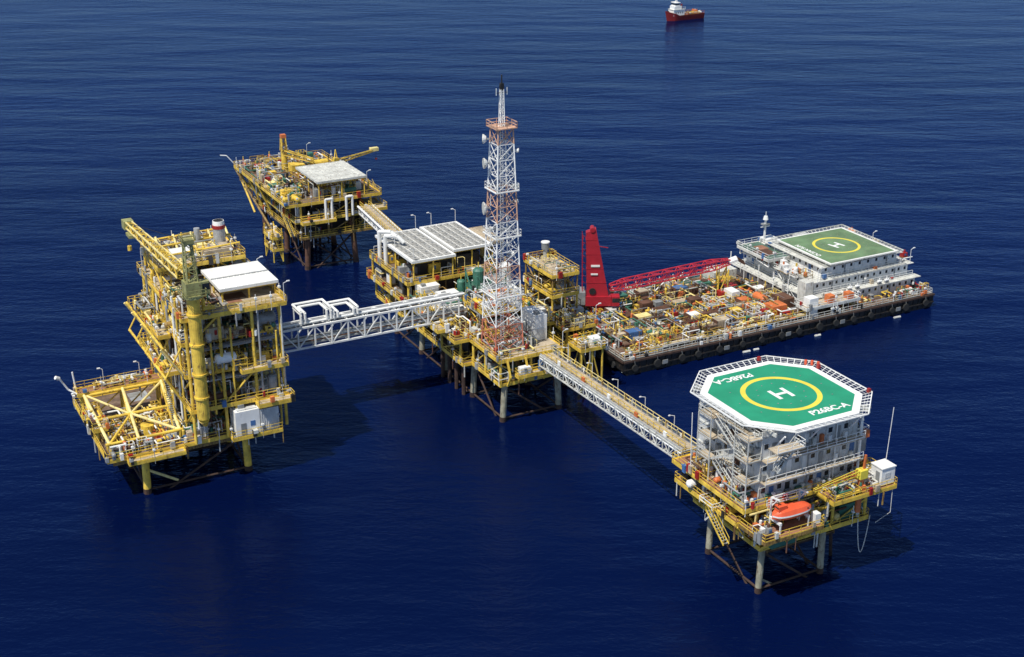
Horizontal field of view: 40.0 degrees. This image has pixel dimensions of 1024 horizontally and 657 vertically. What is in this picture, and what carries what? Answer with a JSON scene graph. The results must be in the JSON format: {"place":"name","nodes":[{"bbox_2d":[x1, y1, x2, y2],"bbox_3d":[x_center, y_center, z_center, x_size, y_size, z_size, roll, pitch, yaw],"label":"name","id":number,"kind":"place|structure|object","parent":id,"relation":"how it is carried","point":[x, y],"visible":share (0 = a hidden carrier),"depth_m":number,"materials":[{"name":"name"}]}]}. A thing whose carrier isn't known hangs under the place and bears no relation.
{"place":"outdoors","nodes":[
{"label":"outdoors","id":0,"kind":"place"},
{"bbox_2d":[480,74,523,356],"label":"lattice radio tower","id":1,"kind":"structure","parent":0,"point":[498,127],"depth_m":240.49,"materials":[{"name":"white metal"}]},
{"bbox_2d":[0,0,1023,656],"bbox_3d":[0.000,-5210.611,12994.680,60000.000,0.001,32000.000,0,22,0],"label":"sea","id":2,"kind":"structure","parent":0,"point":[392,494],"depth_m":291.91,"materials":[{"name":"liquid"}]},
{"bbox_2d":[54,218,294,494],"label":"gas production platform","id":3,"kind":"structure","parent":2,"relation":"in","point":[213,356],"depth_m":226.04,"materials":[{"name":"yellow metal"}]},
{"bbox_2d":[220,134,386,269],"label":"wellhead platform","id":4,"kind":"structure","parent":2,"relation":"in","point":[307,198],"depth_m":325.17,"materials":[{"name":"yellow metal"}]},
{"bbox_2d":[366,208,607,422],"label":"central processing platform","id":5,"kind":"structure","parent":2,"relation":"in","point":[442,258],"depth_m":263.68,"materials":[{"name":"yellow metal"}]},
{"bbox_2d":[270,292,465,352],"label":"pipe bridge","id":6,"kind":"structure","parent":5,"relation":"on","point":[332,335],"depth_m":249.33,"materials":[{"name":"white metal"}]},
{"bbox_2d":[357,200,401,231],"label":"footbridge","id":7,"kind":"object","parent":5,"relation":"attached to","point":[376,214],"visible":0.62,"depth_m":308.96,"materials":[{"name":"beige metal"}]},
{"bbox_2d":[539,346,696,457],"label":"footbridge","id":8,"kind":"object","parent":5,"relation":"attached to","point":[652,425],"visible":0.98,"depth_m":224.55,"materials":[{"name":"white metal"}]},
{"bbox_2d":[665,0,704,20],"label":"supply ship","id":9,"kind":"object","parent":2,"relation":"on","point":[676,11],"visible":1,"depth_m":620.78,"materials":[{"name":"red metal"}]},
{"bbox_2d":[566,212,934,375],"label":"accommodation barge","id":10,"kind":"object","parent":2,"relation":"on","point":[799,284],"visible":0.94,"depth_m":292.20,"materials":[{"name":"metal"}]},
{"bbox_2d":[573,225,745,312],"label":"lattice boom crane","id":11,"kind":"object","parent":10,"relation":"on","point":[594,293],"visible":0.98,"depth_m":287.14,"materials":[{"name":"red metal"}]},
{"bbox_2d":[672,355,897,593],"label":"living quarters platform","id":12,"kind":"structure","parent":2,"relation":"in","point":[766,430],"depth_m":196.36,"materials":[{"name":"grey metal"}]},
{"bbox_2d":[766,488,810,534],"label":"lifeboat","id":13,"kind":"object","parent":12,"relation":"on","point":[790,510],"visible":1,"depth_m":190.95,"materials":[{"name":"orange plastic"}]}
]}

